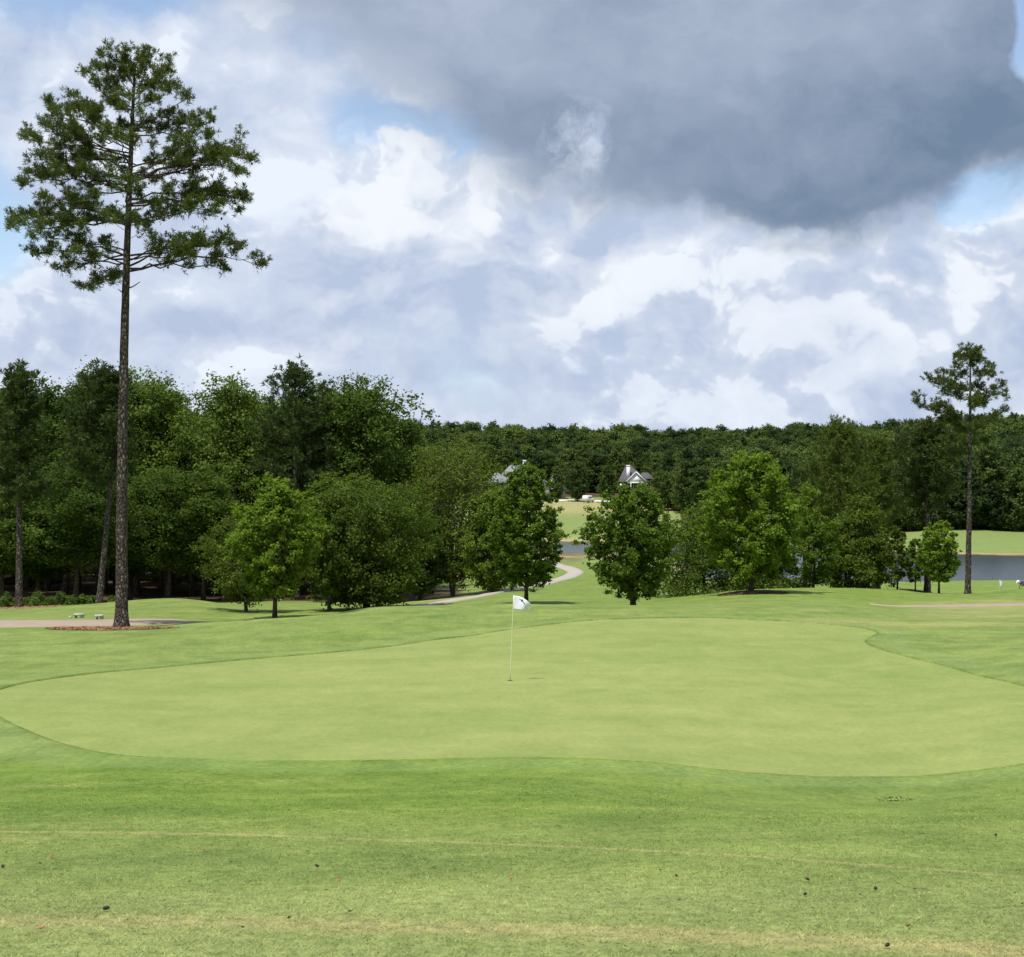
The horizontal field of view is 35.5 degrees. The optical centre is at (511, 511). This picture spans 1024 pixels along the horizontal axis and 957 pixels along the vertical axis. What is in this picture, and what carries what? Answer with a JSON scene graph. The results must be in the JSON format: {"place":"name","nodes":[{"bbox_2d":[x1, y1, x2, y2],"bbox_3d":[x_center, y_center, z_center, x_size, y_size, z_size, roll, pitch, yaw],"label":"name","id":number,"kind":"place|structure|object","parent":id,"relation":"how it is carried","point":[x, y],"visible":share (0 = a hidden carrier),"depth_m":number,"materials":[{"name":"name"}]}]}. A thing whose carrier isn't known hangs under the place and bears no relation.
{"place":"outdoors","nodes":[
{"label":"outdoors","id":0,"kind":"place"},
{"bbox_2d":[0,619,211,627],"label":"cart path","id":1,"kind":"structure","parent":0,"point":[47,623],"depth_m":63.49,"materials":[{"name":"concrete"}]},
{"bbox_2d":[0,485,1023,956],"bbox_3d":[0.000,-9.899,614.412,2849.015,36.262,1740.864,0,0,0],"label":"ground","id":2,"kind":"structure","parent":0,"point":[782,695],"depth_m":26.94,"materials":[{"name":"green plant"}]},
{"bbox_2d":[0,591,24,606],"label":"undergrowth shrub","id":3,"kind":"object","parent":2,"relation":"on","point":[8,600],"visible":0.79,"depth_m":100.58,"materials":[{"name":"green plant"}]},
{"bbox_2d":[4,561,23,583],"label":"broadleaf tree","id":4,"kind":"object","parent":2,"relation":"on","point":[10,578],"visible":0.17,"depth_m":143.80,"materials":[{"name":"green plant"}]},
{"bbox_2d":[0,382,42,525],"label":"broadleaf tree","id":5,"kind":"object","parent":2,"relation":"on","point":[2,404],"visible":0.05,"depth_m":120.76,"materials":[{"name":"green plant"}]},
{"bbox_2d":[0,358,60,606],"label":"pine tree","id":6,"kind":"object","parent":2,"relation":"on","point":[18,399],"visible":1,"depth_m":96.62,"materials":[{"name":"green plant"}]},
{"bbox_2d":[0,605,66,608],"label":"pine straw bed","id":7,"kind":"object","parent":2,"relation":"on","point":[21,607],"visible":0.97,"depth_m":96.11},
{"bbox_2d":[0,488,66,597],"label":"broadleaf tree","id":8,"kind":"object","parent":2,"relation":"on","point":[5,522],"visible":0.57,"depth_m":110.09,"materials":[{"name":"green plant"}]},
{"bbox_2d":[21,403,57,590],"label":"broadleaf tree","id":9,"kind":"object","parent":2,"relation":"on","point":[47,585],"depth_m":131.58,"materials":[{"name":"green plant"}]},
{"bbox_2d":[23,589,58,606],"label":"undergrowth shrub","id":10,"kind":"object","parent":2,"relation":"on","point":[39,600],"visible":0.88,"depth_m":101.68,"materials":[{"name":"green plant"}]},
{"bbox_2d":[0,502,90,602],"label":"broadleaf tree","id":11,"kind":"object","parent":2,"relation":"on","point":[40,573],"visible":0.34,"depth_m":112.50,"materials":[{"name":"green plant"}]},
{"bbox_2d":[5,549,97,582],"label":"broadleaf tree","id":12,"kind":"object","parent":2,"relation":"on","point":[60,580],"visible":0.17,"depth_m":146.65,"materials":[{"name":"green plant"}]},
{"bbox_2d":[9,368,116,594],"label":"broadleaf tree","id":13,"kind":"object","parent":2,"relation":"on","point":[49,395],"visible":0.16,"depth_m":124.56,"materials":[{"name":"green plant"}]},
{"bbox_2d":[49,590,78,605],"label":"undergrowth shrub","id":14,"kind":"object","parent":2,"relation":"on","point":[65,600],"visible":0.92,"depth_m":102.59,"materials":[{"name":"green plant"}]},
{"bbox_2d":[37,409,127,591],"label":"broadleaf tree","id":15,"kind":"object","parent":2,"relation":"on","point":[96,583],"depth_m":129.56,"materials":[{"name":"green plant"}]},
{"bbox_2d":[77,593,95,604],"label":"undergrowth shrub","id":16,"kind":"object","parent":2,"relation":"on","point":[83,599],"visible":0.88,"depth_m":103.53,"materials":[{"name":"green plant"}]},
{"bbox_2d":[5,456,178,598],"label":"broadleaf tree","id":17,"kind":"object","parent":2,"relation":"on","point":[85,514],"visible":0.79,"depth_m":109.62,"materials":[{"name":"green plant"}]},
{"bbox_2d":[81,559,108,576],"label":"broadleaf tree","id":18,"kind":"object","parent":2,"relation":"on","point":[88,573],"visible":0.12,"depth_m":159.76,"materials":[{"name":"green plant"}]},
{"bbox_2d":[52,357,148,603],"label":"pine tree","id":19,"kind":"object","parent":2,"relation":"on","point":[106,385],"visible":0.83,"depth_m":98.36,"materials":[{"name":"green plant"}]},
{"bbox_2d":[40,355,161,593],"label":"broadleaf tree","id":20,"kind":"object","parent":2,"relation":"on","point":[106,588],"visible":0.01,"depth_m":125.86,"materials":[{"name":"green plant"}]},
{"bbox_2d":[45,625,178,630],"bbox_3d":[-14.930,4.322,59.588,5.129,0.206,1.764,0,0,0],"label":"pine straw bed","id":21,"kind":"object","parent":2,"relation":"on","point":[98,628],"visible":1,"depth_m":59.31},
{"bbox_2d":[73,492,163,599],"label":"broadleaf tree","id":22,"kind":"object","parent":2,"relation":"on","point":[134,569],"visible":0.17,"depth_m":115.40,"materials":[{"name":"green plant"}]},
{"bbox_2d":[49,365,208,596],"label":"broadleaf tree","id":23,"kind":"object","parent":2,"relation":"on","point":[146,411],"visible":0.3,"depth_m":122.57,"materials":[{"name":"green plant"}]},
{"bbox_2d":[3,37,272,626],"bbox_3d":[-14.287,-6.505,60.034,9.482,22.379,6.749,0,0,21],"label":"pine tree","id":24,"kind":"object","parent":2,"relation":"on","point":[73,130],"visible":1,"depth_m":59.69,"materials":[{"name":"green plant"}]},
{"bbox_2d":[83,378,192,592],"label":"broadleaf tree","id":25,"kind":"object","parent":2,"relation":"on","point":[131,581],"visible":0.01,"depth_m":129.77,"materials":[{"name":"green plant"}]},
{"bbox_2d":[127,375,209,594],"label":"broadleaf tree","id":26,"kind":"object","parent":2,"relation":"on","point":[166,446],"visible":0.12,"depth_m":125.03,"materials":[{"name":"green plant"}]},
{"bbox_2d":[137,418,199,592],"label":"broadleaf tree","id":27,"kind":"object","parent":2,"relation":"on","point":[173,589],"depth_m":129.86,"materials":[{"name":"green plant"}]},
{"bbox_2d":[98,459,241,597],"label":"broadleaf tree","id":28,"kind":"object","parent":2,"relation":"on","point":[165,484],"visible":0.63,"depth_m":113.54,"materials":[{"name":"green plant"}]},
{"bbox_2d":[161,383,200,586],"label":"broadleaf tree","id":29,"kind":"object","parent":2,"relation":"on","point":[162,580],"depth_m":138.71,"materials":[{"name":"green plant"}]},
{"bbox_2d":[128,414,241,595],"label":"broadleaf tree","id":30,"kind":"object","parent":2,"relation":"on","point":[191,586],"visible":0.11,"depth_m":123.92,"materials":[{"name":"green plant"}]},
{"bbox_2d":[151,474,252,600],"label":"broadleaf tree","id":31,"kind":"object","parent":2,"relation":"on","point":[220,490],"visible":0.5,"depth_m":114.31,"materials":[{"name":"green plant"}]},
{"bbox_2d":[173,568,238,582],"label":"broadleaf tree","id":32,"kind":"object","parent":2,"relation":"on","point":[196,576],"visible":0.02,"depth_m":148.13,"materials":[{"name":"green plant"}]},
{"bbox_2d":[151,366,292,597],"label":"broadleaf tree","id":33,"kind":"object","parent":2,"relation":"on","point":[224,410],"visible":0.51,"depth_m":120.55,"materials":[{"name":"green plant"}]},
{"bbox_2d":[187,409,271,592],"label":"broadleaf tree","id":34,"kind":"object","parent":2,"relation":"on","point":[226,442],"visible":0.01,"depth_m":128.74,"materials":[{"name":"green plant"}]},
{"bbox_2d":[185,512,306,611],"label":"young tree","id":35,"kind":"object","parent":2,"relation":"on","point":[231,584],"visible":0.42,"depth_m":85.47,"materials":[{"name":"green plant"}]},
{"bbox_2d":[211,404,305,537],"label":"broadleaf tree","id":36,"kind":"object","parent":2,"relation":"on","point":[251,445],"visible":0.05,"depth_m":124.81,"materials":[{"name":"green plant"}]},
{"bbox_2d":[231,391,310,556],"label":"broadleaf tree","id":37,"kind":"object","parent":2,"relation":"on","point":[275,402],"visible":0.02,"depth_m":129.39,"materials":[{"name":"green plant"}]},
{"bbox_2d":[217,472,331,617],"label":"maple tree","id":38,"kind":"object","parent":2,"relation":"on","point":[268,575],"visible":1,"depth_m":78.25,"materials":[{"name":"green plant"}]},
{"bbox_2d":[246,352,347,599],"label":"pine tree","id":39,"kind":"object","parent":2,"relation":"on","point":[294,375],"visible":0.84,"depth_m":117.20,"materials":[{"name":"green plant"}]},
{"bbox_2d":[270,379,350,525],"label":"broadleaf tree","id":40,"kind":"object","parent":2,"relation":"on","point":[317,383],"visible":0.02,"depth_m":130.66,"materials":[{"name":"green plant"}]},
{"bbox_2d":[297,403,355,596],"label":"pine tree","id":41,"kind":"object","parent":2,"relation":"on","point":[323,408],"visible":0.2,"depth_m":120.27,"materials":[{"name":"green plant"}]},
{"bbox_2d":[295,493,374,610],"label":"young tree","id":42,"kind":"object","parent":2,"relation":"on","point":[324,584],"visible":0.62,"depth_m":85.37,"materials":[{"name":"green plant"}]},
{"bbox_2d":[288,469,391,539],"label":"broadleaf tree","id":43,"kind":"object","parent":2,"relation":"on","point":[318,485],"visible":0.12,"depth_m":112.42,"materials":[{"name":"green plant"}]},
{"bbox_2d":[304,369,390,596],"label":"broadleaf tree","id":44,"kind":"object","parent":2,"relation":"on","point":[334,388],"visible":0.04,"depth_m":123.91,"materials":[{"name":"green plant"}]},
{"bbox_2d":[282,373,440,522],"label":"broadleaf tree","id":45,"kind":"object","parent":2,"relation":"on","point":[380,436],"visible":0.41,"depth_m":118.44,"materials":[{"name":"green plant"}]},
{"bbox_2d":[287,466,448,609],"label":"round tree","id":46,"kind":"object","parent":2,"relation":"on","point":[369,587],"visible":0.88,"depth_m":86.45,"materials":[{"name":"green plant"}]},
{"bbox_2d":[330,481,441,600],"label":"broadleaf tree","id":47,"kind":"object","parent":2,"relation":"on","point":[407,496],"visible":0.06,"depth_m":111.52,"materials":[{"name":"green plant"}]},
{"bbox_2d":[355,402,426,479],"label":"broadleaf tree","id":48,"kind":"object","parent":2,"relation":"on","point":[418,449],"visible":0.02,"depth_m":128.77,"materials":[{"name":"green plant"}]},
{"bbox_2d":[370,429,419,497],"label":"broadleaf tree","id":49,"kind":"object","parent":2,"relation":"on","point":[405,449],"visible":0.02,"depth_m":127.37,"materials":[{"name":"green plant"}]},
{"bbox_2d":[400,444,450,518],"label":"broadleaf tree","id":50,"kind":"object","parent":2,"relation":"on","point":[436,475],"visible":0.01,"depth_m":131.00,"materials":[{"name":"green plant"}]},
{"bbox_2d":[394,505,461,600],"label":"edge tree","id":51,"kind":"object","parent":2,"relation":"on","point":[440,561],"visible":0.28,"depth_m":111.50,"materials":[{"name":"green plant"}]},
{"bbox_2d":[387,435,531,595],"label":"edge tree","id":52,"kind":"object","parent":2,"relation":"on","point":[464,476],"visible":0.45,"depth_m":114.49,"materials":[{"name":"green plant"}]},
{"bbox_2d":[451,482,517,591],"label":"edge tree","id":53,"kind":"object","parent":2,"relation":"on","point":[489,580],"visible":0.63,"depth_m":111.36,"materials":[{"name":"green plant"}]},
{"bbox_2d":[411,559,583,605],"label":"winding cart path","id":54,"kind":"structure","parent":2,"relation":"on","point":[572,572],"depth_m":119.14,"materials":[{"name":"concrete"}]},
{"bbox_2d":[0,616,1023,784],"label":"green collar","id":55,"kind":"object","parent":2,"relation":"on","point":[18,736],"visible":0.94,"depth_m":23.86,"materials":[{"name":"green plant"}]},
{"bbox_2d":[508,595,530,680],"bbox_3d":[0.174,3.102,38.922,0.569,2.142,0.196,0,0,0],"label":"flagstick","id":56,"kind":"object","parent":2,"relation":"on","point":[520,603],"visible":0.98,"depth_m":38.92,"materials":[{"name":"fabric"}]},
{"bbox_2d":[480,460,569,601],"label":"maple tree","id":57,"kind":"object","parent":2,"relation":"on","point":[518,564],"visible":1,"depth_m":83.42,"materials":[{"name":"green plant"}]},
{"bbox_2d":[488,460,566,498],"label":"grey roofed house","id":58,"kind":"structure","parent":2,"relation":"on","point":[509,469],"depth_m":535.44,"materials":[{"name":"beige paint"}]},
{"bbox_2d":[549,466,565,498],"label":"tree","id":59,"kind":"object","parent":2,"relation":"on","point":[557,477],"visible":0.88,"depth_m":534.16,"materials":[{"name":"green plant"}]},
{"bbox_2d":[561,460,593,500],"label":"tree","id":60,"kind":"object","parent":2,"relation":"on","point":[577,491],"visible":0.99,"depth_m":512.25,"materials":[{"name":"green plant"}]},
{"bbox_2d":[582,495,593,501],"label":"white van","id":61,"kind":"object","parent":2,"relation":"on","point":[587,498],"visible":1,"depth_m":503.25,"materials":[{"name":"paint"}]},
{"bbox_2d":[595,465,618,499],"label":"tree","id":62,"kind":"object","parent":2,"relation":"on","point":[610,478],"visible":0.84,"depth_m":519.06,"materials":[{"name":"green plant"}]},
{"bbox_2d":[569,481,685,604],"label":"maple tree","id":63,"kind":"object","parent":2,"relation":"on","point":[633,573],"visible":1,"depth_m":75.12,"materials":[{"name":"green plant"}]},
{"bbox_2d":[617,465,652,498],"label":"gabled house","id":64,"kind":"structure","parent":2,"relation":"on","point":[631,476],"depth_m":540.53,"materials":[{"name":"white"}]},
{"bbox_2d":[648,469,673,509],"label":"tree","id":65,"kind":"object","parent":2,"relation":"on","point":[661,488],"visible":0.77,"depth_m":469.11,"materials":[{"name":"green plant"}]},
{"bbox_2d":[667,458,683,510],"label":"tree","id":66,"kind":"object","parent":2,"relation":"on","point":[673,481],"visible":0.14,"depth_m":467.69,"materials":[{"name":"green plant"}]},
{"bbox_2d":[670,471,685,509],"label":"tree","id":67,"kind":"object","parent":2,"relation":"on","point":[679,482],"visible":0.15,"depth_m":459.12,"materials":[{"name":"green plant"}]},
{"bbox_2d":[667,464,700,509],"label":"tree","id":68,"kind":"object","parent":2,"relation":"on","point":[678,492],"visible":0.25,"depth_m":458.07,"materials":[{"name":"green plant"}]},
{"bbox_2d":[672,456,708,513],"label":"tree","id":69,"kind":"object","parent":2,"relation":"on","point":[687,465],"visible":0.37,"depth_m":452.35,"materials":[{"name":"green plant"}]},
{"bbox_2d":[615,493,780,597],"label":"oak tree","id":70,"kind":"object","parent":2,"relation":"on","point":[698,567],"visible":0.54,"depth_m":95.63,"materials":[{"name":"green plant"}]},
{"bbox_2d":[685,464,712,511],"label":"tree","id":71,"kind":"object","parent":2,"relation":"on","point":[699,471],"visible":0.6,"depth_m":442.71,"materials":[{"name":"green plant"}]},
{"bbox_2d":[697,470,718,503],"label":"tree","id":72,"kind":"object","parent":2,"relation":"on","point":[706,486],"visible":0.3,"depth_m":441.07,"materials":[{"name":"green plant"}]},
{"bbox_2d":[406,411,1023,530],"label":"woods","id":73,"kind":"object","parent":2,"relation":"on","point":[618,448],"visible":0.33,"depth_m":583.09,"materials":[{"name":"green plant"}]},
{"bbox_2d":[706,458,738,513],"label":"tree","id":74,"kind":"object","parent":2,"relation":"on","point":[726,462],"visible":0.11,"depth_m":440.58,"materials":[{"name":"green plant"}]},
{"bbox_2d":[685,449,820,590],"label":"maple tree","id":75,"kind":"object","parent":2,"relation":"on","point":[769,543],"visible":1,"depth_m":86.97,"materials":[{"name":"green plant"}]},
{"bbox_2d":[718,590,789,595],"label":"mulch ring","id":76,"kind":"object","parent":2,"relation":"on","point":[745,592],"visible":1,"depth_m":87.13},
{"bbox_2d":[726,550,809,590],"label":"bush","id":77,"kind":"object","parent":2,"relation":"on","point":[781,577],"visible":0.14,"depth_m":98.58,"materials":[{"name":"green plant"}]},
{"bbox_2d":[761,457,794,508],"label":"tree","id":78,"kind":"object","parent":2,"relation":"on","point":[781,462],"visible":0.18,"depth_m":436.38,"materials":[{"name":"green plant"}]},
{"bbox_2d":[777,467,826,587],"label":"pine tree","id":79,"kind":"object","parent":2,"relation":"on","point":[803,475],"visible":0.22,"depth_m":127.64,"materials":[{"name":"green plant"}]},
{"bbox_2d":[785,458,818,494],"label":"tree","id":80,"kind":"object","parent":2,"relation":"on","point":[796,466],"visible":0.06,"depth_m":428.46,"materials":[{"name":"green plant"}]},
{"bbox_2d":[784,506,846,587],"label":"young tree","id":81,"kind":"object","parent":2,"relation":"on","point":[820,540],"visible":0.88,"depth_m":98.51,"materials":[{"name":"green plant"}]},
{"bbox_2d":[794,414,885,575],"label":"pine tree","id":82,"kind":"object","parent":2,"relation":"on","point":[837,432],"visible":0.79,"depth_m":121.19,"materials":[{"name":"green plant"}]},
{"bbox_2d":[819,491,905,588],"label":"oak tree","id":83,"kind":"object","parent":2,"relation":"on","point":[860,557],"visible":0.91,"depth_m":101.13,"materials":[{"name":"green plant"}]},
{"bbox_2d":[845,430,908,588],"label":"pine tree","id":84,"kind":"object","parent":2,"relation":"on","point":[878,442],"visible":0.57,"depth_m":125.42,"materials":[{"name":"green plant"}]},
{"bbox_2d":[875,469,906,529],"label":"tree","id":85,"kind":"object","parent":2,"relation":"on","point":[895,523],"visible":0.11,"depth_m":346.89,"materials":[{"name":"green plant"}]},
{"bbox_2d":[882,526,911,589],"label":"young tree","id":86,"kind":"object","parent":2,"relation":"on","point":[897,574],"visible":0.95,"depth_m":100.85,"materials":[{"name":"green plant"}]},
{"bbox_2d":[875,796,919,800],"bbox_3d":[5.100,3.853,21.183,0.599,0.179,0.259,0,0,0],"label":"weed patch","id":87,"kind":"object","parent":2,"relation":"on","point":[896,798],"visible":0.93,"depth_m":21.17,"materials":[{"name":"green plant"}]},
{"bbox_2d":[888,464,924,530],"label":"tree","id":88,"kind":"object","parent":2,"relation":"on","point":[906,519],"visible":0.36,"depth_m":341.40,"materials":[{"name":"green plant"}]},
{"bbox_2d":[901,538,926,591],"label":"young tree","id":89,"kind":"object","parent":2,"relation":"on","point":[913,552],"visible":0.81,"depth_m":99.82,"materials":[{"name":"green plant"}]},
{"bbox_2d":[902,473,935,530],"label":"tree","id":90,"kind":"object","parent":2,"relation":"on","point":[920,525],"visible":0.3,"depth_m":341.60,"materials":[{"name":"green plant"}]},
{"bbox_2d":[885,415,966,591],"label":"pine tree","id":91,"kind":"object","parent":2,"relation":"on","point":[925,443],"visible":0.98,"depth_m":100.40,"materials":[{"name":"green plant"}]},
{"bbox_2d":[908,520,961,592],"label":"maple tree","id":92,"kind":"object","parent":2,"relation":"on","point":[932,562],"visible":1,"depth_m":95.52,"materials":[{"name":"green plant"}]},
{"bbox_2d":[933,480,954,526],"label":"tree","id":93,"kind":"object","parent":2,"relation":"on","point":[941,515],"visible":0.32,"depth_m":340.00,"materials":[{"name":"green plant"}]},
{"bbox_2d":[923,456,974,529],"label":"tree","id":94,"kind":"object","parent":2,"relation":"on","point":[952,514],"visible":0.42,"depth_m":337.42,"materials":[{"name":"green plant"}]},
{"bbox_2d":[910,341,1010,593],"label":"pine tree","id":95,"kind":"object","parent":2,"relation":"on","point":[978,398],"visible":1,"depth_m":94.90,"materials":[{"name":"green plant"}]},
{"bbox_2d":[937,457,986,528],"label":"tree","id":96,"kind":"object","parent":2,"relation":"on","point":[975,482],"visible":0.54,"depth_m":337.13,"materials":[{"name":"green plant"}]},
{"bbox_2d":[961,471,993,528],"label":"tree","id":97,"kind":"object","parent":2,"relation":"on","point":[980,522],"visible":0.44,"depth_m":339.08,"materials":[{"name":"green plant"}]},
{"bbox_2d":[978,481,1006,530],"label":"tree","id":98,"kind":"object","parent":2,"relation":"on","point":[995,511],"visible":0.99,"depth_m":337.36,"materials":[{"name":"green plant"}]},
{"bbox_2d":[991,487,1009,529],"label":"tree","id":99,"kind":"object","parent":2,"relation":"on","point":[1002,525],"visible":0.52,"depth_m":339.11,"materials":[{"name":"green plant"}]},
{"bbox_2d":[995,462,1023,531],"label":"tree","id":100,"kind":"object","parent":2,"relation":"on","point":[1014,475],"visible":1,"depth_m":336.78,"materials":[{"name":"green plant"}]},
{"bbox_2d":[0,0,1023,431],"label":"sky","id":101,"kind":"structure","parent":0,"point":[594,214],"materials":[{"name":"white"}]},
{"bbox_2d":[532,542,1023,581],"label":"lake water","id":102,"kind":"structure","parent":0,"point":[993,567],"depth_m":210.53,"materials":[{"name":"grey liquid"}]},
{"bbox_2d":[869,603,1023,607],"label":"cart path","id":103,"kind":"structure","parent":0,"point":[978,605],"depth_m":79.34,"materials":[{"name":"concrete"}]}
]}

